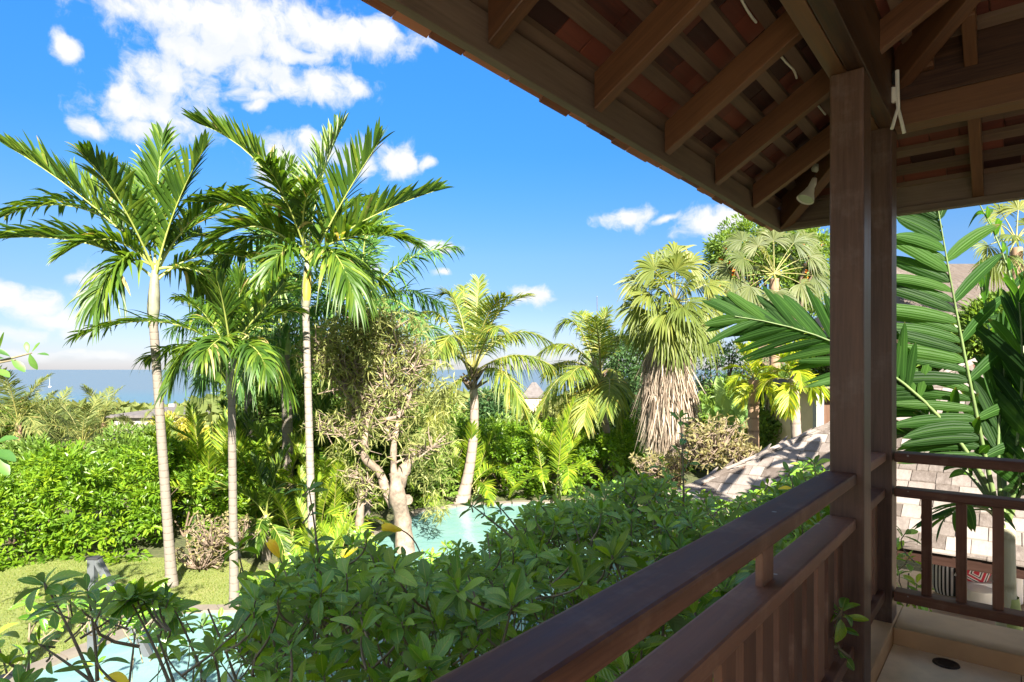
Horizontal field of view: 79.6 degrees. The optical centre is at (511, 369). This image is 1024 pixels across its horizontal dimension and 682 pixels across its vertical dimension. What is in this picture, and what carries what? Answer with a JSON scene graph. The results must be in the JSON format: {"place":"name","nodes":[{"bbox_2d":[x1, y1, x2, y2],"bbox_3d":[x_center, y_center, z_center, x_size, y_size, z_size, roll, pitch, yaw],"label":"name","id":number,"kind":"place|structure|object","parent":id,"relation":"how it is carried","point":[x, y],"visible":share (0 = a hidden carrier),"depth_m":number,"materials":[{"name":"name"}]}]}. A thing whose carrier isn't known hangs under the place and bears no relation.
{"place":"outdoors","nodes":[
{"label":"outdoors","id":0,"kind":"place"},
{"bbox_2d":[0,556,262,674],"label":"lawn","id":1,"kind":"structure","parent":0,"point":[119,565],"depth_m":11.82,"materials":[{"name":"green plant"}]},
{"bbox_2d":[0,332,48,475],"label":"seagrape tree","id":2,"kind":"object","parent":1,"relation":"on","point":[6,454],"visible":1,"depth_m":5.59,"materials":[{"name":"green plant"}]},
{"bbox_2d":[85,556,152,657],"bbox_3d":[-5.677,3.457,8.900,0.934,1.486,0.120,0,0,0],"label":"angled post","id":3,"kind":"object","parent":1,"relation":"on","point":[96,565],"visible":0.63,"depth_m":8.86,"materials":[{"name":"grey metal"}]},
{"bbox_2d":[0,118,302,587],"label":"palm tree","id":4,"kind":"object","parent":1,"relation":"on","point":[148,215],"visible":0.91,"depth_m":11.81,"materials":[{"name":"green plant"}]},
{"bbox_2d":[63,261,310,607],"bbox_3d":[-5.633,1.093,10.588,4.704,6.217,3.006,0,0,9],"label":"palm tree","id":5,"kind":"object","parent":1,"relation":"on","point":[222,351],"visible":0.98,"depth_m":10.51,"materials":[{"name":"green plant"}]},
{"bbox_2d":[175,510,271,569],"bbox_3d":[-6.177,3.721,12.875,2.149,1.589,1.596,0,0,0],"label":"dry bush","id":6,"kind":"object","parent":1,"relation":"on","point":[208,541],"visible":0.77,"depth_m":12.75,"materials":[{"name":"brown plant"}]},
{"bbox_2d":[37,503,649,681],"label":"pool water","id":7,"kind":"structure","parent":0,"point":[467,526],"depth_m":9.69,"materials":[{"name":"teal liquid"}]},
{"bbox_2d":[0,370,785,404],"bbox_3d":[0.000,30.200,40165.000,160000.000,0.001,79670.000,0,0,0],"label":"sea","id":8,"kind":"structure","parent":0,"point":[137,385],"depth_m":1423.76,"materials":[{"name":"liquid"}]},
{"bbox_2d":[413,400,469,437],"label":"leafy tree","id":9,"kind":"object","parent":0,"point":[456,414],"visible":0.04,"depth_m":26.73,"materials":[{"name":"green plant"}]},
{"bbox_2d":[0,428,920,571],"bbox_3d":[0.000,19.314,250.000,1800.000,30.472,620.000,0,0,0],"label":"ground","id":10,"kind":"structure","parent":0,"point":[155,549],"depth_m":15.45,"materials":[{"name":"green plant"}]},
{"bbox_2d":[0,378,35,424],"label":"dusty palm","id":11,"kind":"object","parent":10,"relation":"on","point":[1,403],"visible":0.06,"depth_m":30.50,"materials":[{"name":"green plant"}]},
{"bbox_2d":[0,407,51,443],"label":"leafy tree","id":12,"kind":"object","parent":10,"relation":"on","point":[13,419],"visible":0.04,"depth_m":25.90,"materials":[{"name":"green plant"}]},
{"bbox_2d":[0,431,57,475],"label":"leafy tree","id":13,"kind":"object","parent":10,"relation":"on","point":[20,448],"visible":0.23,"depth_m":20.71,"materials":[{"name":"green plant"}]},
{"bbox_2d":[0,368,73,449],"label":"dusty palm","id":14,"kind":"object","parent":10,"relation":"on","point":[17,425],"visible":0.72,"depth_m":24.82,"materials":[{"name":"green plant"}]},
{"bbox_2d":[24,390,70,438],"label":"dusty palm","id":15,"kind":"object","parent":10,"relation":"on","point":[40,398],"visible":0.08,"depth_m":34.13,"materials":[{"name":"green plant"}]},
{"bbox_2d":[25,386,104,449],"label":"dusty palm","id":16,"kind":"object","parent":10,"relation":"on","point":[54,411],"visible":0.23,"depth_m":28.11,"materials":[{"name":"green plant"}]},
{"bbox_2d":[12,439,117,498],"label":"leafy tree","id":17,"kind":"object","parent":10,"relation":"on","point":[71,449],"visible":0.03,"depth_m":20.06,"materials":[{"name":"green plant"}]},
{"bbox_2d":[23,391,127,453],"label":"dusty palm","id":18,"kind":"object","parent":10,"relation":"on","point":[85,427],"visible":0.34,"depth_m":23.92,"materials":[{"name":"green plant"}]},
{"bbox_2d":[62,384,134,451],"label":"dusty palm","id":19,"kind":"object","parent":10,"relation":"on","point":[109,409],"visible":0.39,"depth_m":30.91,"materials":[{"name":"green plant"}]},
{"bbox_2d":[84,419,154,489],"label":"leafy tree","id":20,"kind":"object","parent":10,"relation":"on","point":[112,442],"visible":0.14,"depth_m":21.82,"materials":[{"name":"green plant"}]},
{"bbox_2d":[112,407,154,435],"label":"dusty palm","id":21,"kind":"object","parent":10,"relation":"on","point":[122,417],"visible":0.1,"depth_m":28.57,"materials":[{"name":"green plant"}]},
{"bbox_2d":[0,435,276,569],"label":"hedge","id":22,"kind":"object","parent":10,"relation":"on","point":[42,484],"visible":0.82,"depth_m":13.88,"materials":[{"name":"green plant"}]},
{"bbox_2d":[0,562,278,681],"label":"glossy shrub","id":23,"kind":"object","parent":10,"relation":"on","point":[54,601],"visible":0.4,"depth_m":3.65,"materials":[{"name":"green plant"}]},
{"bbox_2d":[119,415,180,465],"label":"leafy tree","id":24,"kind":"object","parent":10,"relation":"on","point":[149,428],"visible":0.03,"depth_m":23.66,"materials":[{"name":"green plant"}]},
{"bbox_2d":[0,536,313,681],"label":"glossy shrub","id":25,"kind":"object","parent":10,"relation":"on","point":[249,599],"visible":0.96,"depth_m":2.87,"materials":[{"name":"green plant"}]},
{"bbox_2d":[106,404,209,432],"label":"house","id":26,"kind":"structure","parent":10,"relation":"on","point":[137,416],"depth_m":47.40,"materials":[{"name":"brown paint"}]},
{"bbox_2d":[122,412,224,526],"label":"areca palm","id":27,"kind":"object","parent":10,"relation":"on","point":[168,423],"visible":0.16,"depth_m":16.46,"materials":[{"name":"green plant"}]},
{"bbox_2d":[145,410,208,440],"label":"leafy tree","id":28,"kind":"object","parent":10,"relation":"on","point":[180,420],"visible":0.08,"depth_m":26.81,"materials":[{"name":"green plant"}]},
{"bbox_2d":[124,400,256,532],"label":"areca palm","id":29,"kind":"object","parent":10,"relation":"on","point":[203,450],"visible":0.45,"depth_m":15.49,"materials":[{"name":"green plant"}]},
{"bbox_2d":[176,420,221,439],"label":"leafy tree","id":30,"kind":"object","parent":10,"relation":"on","point":[207,427],"visible":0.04,"depth_m":30.01,"materials":[{"name":"green plant"}]},
{"bbox_2d":[210,431,226,453],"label":"leafy tree","id":31,"kind":"object","parent":10,"relation":"on","point":[217,440],"depth_m":22.69,"materials":[{"name":"green plant"}]},
{"bbox_2d":[185,398,281,530],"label":"young palm","id":32,"kind":"object","parent":10,"relation":"on","point":[249,413],"visible":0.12,"depth_m":17.39,"materials":[{"name":"green plant"}]},
{"bbox_2d":[161,230,328,500],"bbox_3d":[-8.085,-0.006,19.012,4.429,8.426,5.484,0,0,-40],"label":"palm tree","id":33,"kind":"object","parent":10,"relation":"on","point":[206,384],"visible":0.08,"depth_m":18.71,"materials":[{"name":"green plant"}]},
{"bbox_2d":[199,442,307,564],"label":"young palm","id":34,"kind":"object","parent":10,"relation":"on","point":[283,539],"visible":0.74,"depth_m":13.43,"materials":[{"name":"green plant"}]},
{"bbox_2d":[213,322,301,439],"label":"leafy tree","id":35,"kind":"object","parent":10,"relation":"on","point":[257,418],"visible":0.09,"depth_m":23.52,"materials":[{"name":"green plant"}]},
{"bbox_2d":[191,413,336,541],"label":"areca palm","id":36,"kind":"object","parent":10,"relation":"on","point":[273,441],"visible":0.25,"depth_m":16.13,"materials":[{"name":"green plant"}]},
{"bbox_2d":[172,189,388,526],"bbox_3d":[-6.148,-0.214,16.505,6.262,8.841,5.703,0,0,0],"label":"palm tree","id":37,"kind":"object","parent":10,"relation":"on","point":[287,428],"visible":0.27,"depth_m":16.21,"materials":[{"name":"green plant"}]},
{"bbox_2d":[0,499,585,681],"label":"pool coping","id":38,"kind":"object","parent":10,"relation":"on","point":[69,654],"visible":0.16,"depth_m":10.45,"materials":[{"name":"stone"}]},
{"bbox_2d":[156,478,436,681],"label":"glossy shrub","id":39,"kind":"object","parent":10,"relation":"on","point":[307,566],"visible":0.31,"depth_m":3.79,"materials":[{"name":"green plant"}]},
{"bbox_2d":[238,454,354,558],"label":"areca palm","id":40,"kind":"object","parent":10,"relation":"on","point":[279,500],"visible":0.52,"depth_m":13.73,"materials":[{"name":"green plant"}]},
{"bbox_2d":[257,339,350,438],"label":"leafy tree","id":41,"kind":"object","parent":10,"relation":"on","point":[316,386],"visible":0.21,"depth_m":23.50,"materials":[{"name":"green plant"}]},
{"bbox_2d":[254,390,357,502],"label":"young palm","id":42,"kind":"object","parent":10,"relation":"on","point":[323,402],"visible":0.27,"depth_m":17.31,"materials":[{"name":"green plant"}]},
{"bbox_2d":[179,106,452,534],"bbox_3d":[-4.003,-0.665,12.376,4.460,9.736,5.125,0,0,-45],"label":"palm tree","id":43,"kind":"object","parent":10,"relation":"on","point":[350,277],"visible":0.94,"depth_m":11.88,"materials":[{"name":"green plant"}]},
{"bbox_2d":[288,497,357,559],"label":"areca palm","id":44,"kind":"object","parent":10,"relation":"on","point":[338,532],"visible":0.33,"depth_m":12.38,"materials":[{"name":"green plant"}]},
{"bbox_2d":[258,432,395,548],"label":"areca palm","id":45,"kind":"object","parent":10,"relation":"on","point":[340,495],"visible":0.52,"depth_m":14.62,"materials":[{"name":"green plant"}]},
{"bbox_2d":[218,404,466,513],"bbox_3d":[-5.290,2.786,19.508,7.679,3.360,3.977,0,0,-8],"label":"hedge","id":46,"kind":"object","parent":10,"relation":"on","point":[277,427],"visible":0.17,"depth_m":18.78,"materials":[{"name":"green plant"}]},
{"bbox_2d":[314,372,382,420],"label":"leafy tree","id":47,"kind":"object","parent":10,"relation":"on","point":[345,406],"visible":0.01,"depth_m":25.54,"materials":[{"name":"green plant"}]},
{"bbox_2d":[296,396,414,514],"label":"areca palm","id":48,"kind":"object","parent":10,"relation":"on","point":[357,456],"visible":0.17,"depth_m":18.09,"materials":[{"name":"green plant"}]},
{"bbox_2d":[265,192,464,517],"bbox_3d":[-4.302,-0.628,17.407,5.958,9.664,5.067,0,0,20],"label":"palm tree","id":49,"kind":"object","parent":10,"relation":"on","point":[375,242],"visible":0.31,"depth_m":17.36,"materials":[{"name":"green plant"}]},
{"bbox_2d":[0,383,747,439],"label":"wood","id":50,"kind":"object","parent":10,"relation":"on","point":[127,406],"visible":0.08,"depth_m":55.78,"materials":[{"name":"green plant"}]},
{"bbox_2d":[288,295,465,553],"bbox_3d":[-3.111,1.226,14.280,4.157,6.116,2.354,0,0,0],"label":"gnarled tree","id":51,"kind":"object","parent":10,"relation":"on","point":[370,350],"visible":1,"depth_m":13.94,"materials":[{"name":"green plant"}]},
{"bbox_2d":[351,402,424,429],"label":"leafy tree","id":52,"kind":"object","parent":10,"relation":"on","point":[393,412],"depth_m":25.91,"materials":[{"name":"green plant"}]},
{"bbox_2d":[258,522,546,681],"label":"glossy shrub","id":53,"kind":"object","parent":10,"relation":"on","point":[322,587],"visible":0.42,"depth_m":3.15,"materials":[{"name":"green plant"}]},
{"bbox_2d":[373,415,461,507],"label":"areca palm","id":54,"kind":"object","parent":10,"relation":"on","point":[431,502],"visible":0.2,"depth_m":18.69,"materials":[{"name":"green plant"}]},
{"bbox_2d":[277,490,647,681],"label":"glossy shrub","id":55,"kind":"object","parent":10,"relation":"on","point":[546,520],"visible":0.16,"depth_m":4.70,"materials":[{"name":"green plant"}]},
{"bbox_2d":[422,420,514,506],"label":"areca palm","id":56,"kind":"object","parent":10,"relation":"on","point":[478,484],"visible":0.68,"depth_m":19.50,"materials":[{"name":"green plant"}]},
{"bbox_2d":[403,273,558,503],"bbox_3d":[-0.860,0.565,18.931,4.782,7.417,5.827,0,0,-22],"label":"coconut palm","id":57,"kind":"object","parent":10,"relation":"on","point":[479,329],"visible":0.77,"depth_m":18.65,"materials":[{"name":"green plant"}]},
{"bbox_2d":[461,384,522,461],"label":"leafy tree","id":58,"kind":"object","parent":10,"relation":"on","point":[489,406],"visible":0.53,"depth_m":28.64,"materials":[{"name":"green plant"}]},
{"bbox_2d":[245,541,750,681],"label":"glossy shrub","id":59,"kind":"object","parent":10,"relation":"on","point":[517,590],"visible":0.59,"depth_m":2.58,"materials":[{"name":"green plant"}]},
{"bbox_2d":[467,412,531,469],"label":"leafy tree","id":60,"kind":"object","parent":10,"relation":"on","point":[508,419],"visible":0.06,"depth_m":25.96,"materials":[{"name":"green plant"}]},
{"bbox_2d":[373,408,663,497],"bbox_3d":[0.257,2.847,22.068,10.795,3.213,5.068,0,0,0],"label":"hedge","id":61,"kind":"object","parent":10,"relation":"on","point":[511,447],"visible":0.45,"depth_m":20.82,"materials":[{"name":"green plant"}]},
{"bbox_2d":[522,382,542,416],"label":"gazebo","id":62,"kind":"object","parent":10,"relation":"on","point":[533,393],"visible":0.36,"depth_m":43.26,"materials":[{"name":"beige paint"}]},
{"bbox_2d":[506,400,559,461],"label":"leafy tree","id":63,"kind":"object","parent":10,"relation":"on","point":[523,417],"visible":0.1,"depth_m":27.75,"materials":[{"name":"green plant"}]},
{"bbox_2d":[508,395,603,499],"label":"areca palm","id":64,"kind":"object","parent":10,"relation":"on","point":[562,458],"visible":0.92,"depth_m":19.30,"materials":[{"name":"green plant"}]},
{"bbox_2d":[536,432,606,467],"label":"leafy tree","id":65,"kind":"object","parent":10,"relation":"on","point":[578,456],"visible":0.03,"depth_m":26.56,"materials":[{"name":"green plant"}]},
{"bbox_2d":[533,305,637,478],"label":"coconut palm","id":66,"kind":"object","parent":10,"relation":"on","point":[609,396],"visible":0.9,"depth_m":20.61,"materials":[{"name":"green plant"}]},
{"bbox_2d":[434,410,739,676],"bbox_3d":[0.946,2.281,7.495,3.221,3.862,5.720,0,0,-34],"label":"glossy shrub","id":67,"kind":"object","parent":10,"relation":"on","point":[628,494],"visible":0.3,"depth_m":5.45,"materials":[{"name":"green plant"}]},
{"bbox_2d":[551,350,627,479],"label":"coconut palm","id":68,"kind":"object","parent":10,"relation":"on","point":[584,361],"visible":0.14,"depth_m":23.43,"materials":[{"name":"green plant"}]},
{"bbox_2d":[578,328,661,476],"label":"feathery tree","id":69,"kind":"object","parent":10,"relation":"on","point":[630,371],"visible":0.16,"depth_m":24.40,"materials":[{"name":"green plant"}]},
{"bbox_2d":[628,447,690,489],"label":"dry bush","id":70,"kind":"object","parent":10,"relation":"on","point":[673,465],"visible":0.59,"depth_m":13.21,"materials":[{"name":"yellow plant"}]},
{"bbox_2d":[612,241,733,488],"bbox_3d":[4.679,0.150,18.096,3.638,8.135,3.041,0,0,-45],"label":"fan palm","id":71,"kind":"object","parent":10,"relation":"on","point":[671,343],"visible":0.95,"depth_m":17.46,"materials":[{"name":"green plant"}]},
{"bbox_2d":[361,0,1023,681],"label":"veranda house","id":72,"kind":"structure","parent":10,"relation":"on","point":[717,100],"depth_m":2.70,"materials":[{"name":"brown wood"}]},
{"bbox_2d":[432,451,1023,681],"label":"balcony railing","id":73,"kind":"object","parent":72,"relation":"attached to","point":[769,619],"visible":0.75,"depth_m":1.63,"materials":[{"name":"brown wood"}]},
{"bbox_2d":[740,0,756,22],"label":"cable","id":74,"kind":"object","parent":72,"relation":"attached to","point":[748,12],"visible":1,"depth_m":2.31,"materials":[{"name":"white plastic"}]},
{"bbox_2d":[781,56,797,78],"bbox_3d":[1.216,-1.348,2.710,0.016,0.015,0.323,0,0,39],"label":"cable","id":75,"kind":"object","parent":72,"relation":"attached to","point":[789,65],"visible":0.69,"depth_m":2.73,"materials":[{"name":"white plastic"}]},
{"bbox_2d":[796,164,818,204],"bbox_3d":[1.817,-1.124,3.708,0.194,0.253,0.104,0,0,-8],"label":"spot lamp","id":76,"kind":"object","parent":72,"relation":"attached to","point":[806,196],"visible":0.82,"depth_m":3.69,"materials":[{"name":"white plastic"}]},
{"bbox_2d":[890,70,905,133],"bbox_3d":[1.847,-1.286,2.957,0.062,0.319,0.070,0,0,0],"label":"forked rod","id":77,"kind":"object","parent":72,"relation":"attached to","point":[895,94],"visible":0.98,"depth_m":2.95,"materials":[{"name":"white plastic"}]},
{"bbox_2d":[660,422,726,473],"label":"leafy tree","id":78,"kind":"object","parent":10,"relation":"on","point":[689,467],"visible":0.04,"depth_m":25.23,"materials":[{"name":"green plant"}]},
{"bbox_2d":[519,476,868,678],"bbox_3d":[0.937,2.396,3.584,2.009,3.624,2.256,0,0,31],"label":"glossy shrub","id":79,"kind":"object","parent":10,"relation":"on","point":[614,547],"visible":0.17,"depth_m":3.62,"materials":[{"name":"green plant"}]},
{"bbox_2d":[673,412,761,473],"bbox_3d":[4.199,1.513,12.539,2.029,1.403,1.778,0,0,0],"label":"dry bush","id":80,"kind":"object","parent":10,"relation":"on","point":[707,443],"visible":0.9,"depth_m":12.22,"materials":[{"name":"yellow plant"}]},
{"bbox_2d":[701,376,747,467],"bbox_3d":[5.846,2.191,16.670,1.310,4.034,0.796,0,0,-38],"label":"banana plant","id":81,"kind":"object","parent":10,"relation":"on","point":[723,405],"visible":0.34,"depth_m":16.61,"materials":[{"name":"green plant"}]},
{"bbox_2d":[691,336,769,399],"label":"feathery tree","id":82,"kind":"object","parent":10,"relation":"on","point":[706,380],"visible":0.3,"depth_m":29.71,"materials":[{"name":"green plant"}]},
{"bbox_2d":[632,455,829,632],"bbox_3d":[2.225,2.447,5.848,1.968,3.525,3.628,0,0,31],"label":"glossy shrub","id":83,"kind":"object","parent":10,"relation":"on","point":[799,476],"visible":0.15,"depth_m":5.27,"materials":[{"name":"green plant"}]},
{"bbox_2d":[700,367,764,409],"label":"leafy tree","id":84,"kind":"object","parent":10,"relation":"on","point":[725,375],"visible":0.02,"depth_m":33.01,"materials":[{"name":"green plant"}]},
{"bbox_2d":[693,365,790,453],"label":"leafy tree","id":85,"kind":"object","parent":10,"relation":"on","point":[766,426],"visible":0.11,"depth_m":21.83,"materials":[{"name":"green plant"}]},
{"bbox_2d":[722,341,780,454],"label":"short palm","id":86,"kind":"object","parent":10,"relation":"on","point":[754,366],"visible":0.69,"depth_m":15.38,"materials":[{"name":"green plant"}]},
{"bbox_2d":[696,213,829,369],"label":"round tree","id":87,"kind":"object","parent":10,"relation":"on","point":[714,248],"visible":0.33,"depth_m":34.60,"materials":[{"name":"green plant"}]},
{"bbox_2d":[707,227,829,371],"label":"fan palm","id":88,"kind":"object","parent":10,"relation":"on","point":[744,291],"visible":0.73,"depth_m":24.00,"materials":[{"name":"green plant"}]},
{"bbox_2d":[750,378,829,445],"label":"garden house","id":89,"kind":"structure","parent":10,"relation":"on","point":[813,415],"depth_m":19.36,"materials":[{"name":"beige paint"}]},
{"bbox_2d":[824,394,829,423],"bbox_3d":[9.730,1.250,18.468,0.840,1.000,0.055,0,0,0],"label":"door","id":90,"kind":"structure","parent":89,"relation":"in","point":[826,402],"depth_m":18.44,"materials":[{"name":"brown wood"}]},
{"bbox_2d":[753,327,829,437],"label":"short palm","id":91,"kind":"object","parent":10,"relation":"on","point":[787,402],"visible":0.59,"depth_m":13.81,"materials":[{"name":"green plant"}]},
{"bbox_2d":[780,333,829,376],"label":"leafy tree","id":92,"kind":"object","parent":10,"relation":"on","point":[822,369],"visible":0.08,"depth_m":25.43,"materials":[{"name":"green plant"}]},
{"bbox_2d":[618,358,1023,673],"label":"pavilion","id":93,"kind":"structure","parent":10,"relation":"on","point":[728,481],"depth_m":7.54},
{"bbox_2d":[932,564,991,595],"bbox_3d":[8.211,3.740,11.260,0.720,0.800,0.720,0,0,0],"label":"striped armchair","id":94,"kind":"object","parent":93,"relation":"on","point":[943,580],"visible":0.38,"depth_m":11.23,"materials":[{"name":"white fabric"}]},
{"bbox_2d":[954,570,990,581],"bbox_3d":[8.344,3.672,11.100,0.540,0.460,0.170,29,-12,15],"label":"patterned cushion","id":95,"kind":"object","parent":94,"relation":"on","point":[973,576],"visible":0.3,"depth_m":11.00,"materials":[{"name":"red fabric"}]},
{"bbox_2d":[989,574,1023,604],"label":"garden sofa","id":96,"kind":"object","parent":93,"relation":"on","point":[1020,588],"visible":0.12,"depth_m":10.70,"materials":[{"name":"white fabric"}]},
{"bbox_2d":[701,205,1023,630],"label":"broadleaf palm","id":97,"kind":"object","parent":10,"relation":"on","point":[993,411],"visible":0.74,"depth_m":5.23,"materials":[{"name":"green plant"}]},
{"bbox_2d":[897,526,934,611],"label":"glossy shrub","id":98,"kind":"object","parent":10,"relation":"on","point":[900,556],"visible":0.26,"depth_m":4.67,"materials":[{"name":"green plant"}]},
{"bbox_2d":[947,288,1009,360],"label":"leafy tree","id":99,"kind":"object","parent":10,"relation":"on","point":[972,344],"visible":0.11,"depth_m":14.81,"materials":[{"name":"green plant"}]},
{"bbox_2d":[968,200,1023,291],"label":"fan palm","id":100,"kind":"object","parent":10,"relation":"on","point":[1016,254],"visible":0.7,"depth_m":16.97,"materials":[{"name":"green plant"}]},
{"bbox_2d":[0,0,1023,369],"label":"sky","id":101,"kind":"structure","parent":0,"point":[540,202],"materials":[{"name":"blue"}]},
{"bbox_2d":[803,264,1023,375],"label":"shingle house","id":102,"kind":"structure","parent":0,"point":[959,273],"depth_m":21.25,"materials":[{"name":"beige paint"}]},
{"bbox_2d":[916,344,969,370],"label":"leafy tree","id":103,"kind":"object","parent":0,"point":[933,368],"visible":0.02,"depth_m":15.70,"materials":[{"name":"green plant"}]},
{"bbox_2d":[967,584,991,604],"bbox_3d":[7.963,3.947,10.500,0.470,0.425,0.470,0,0,0],"label":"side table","id":104,"kind":"object","parent":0,"point":[979,593],"visible":0.4,"depth_m":10.35,"materials":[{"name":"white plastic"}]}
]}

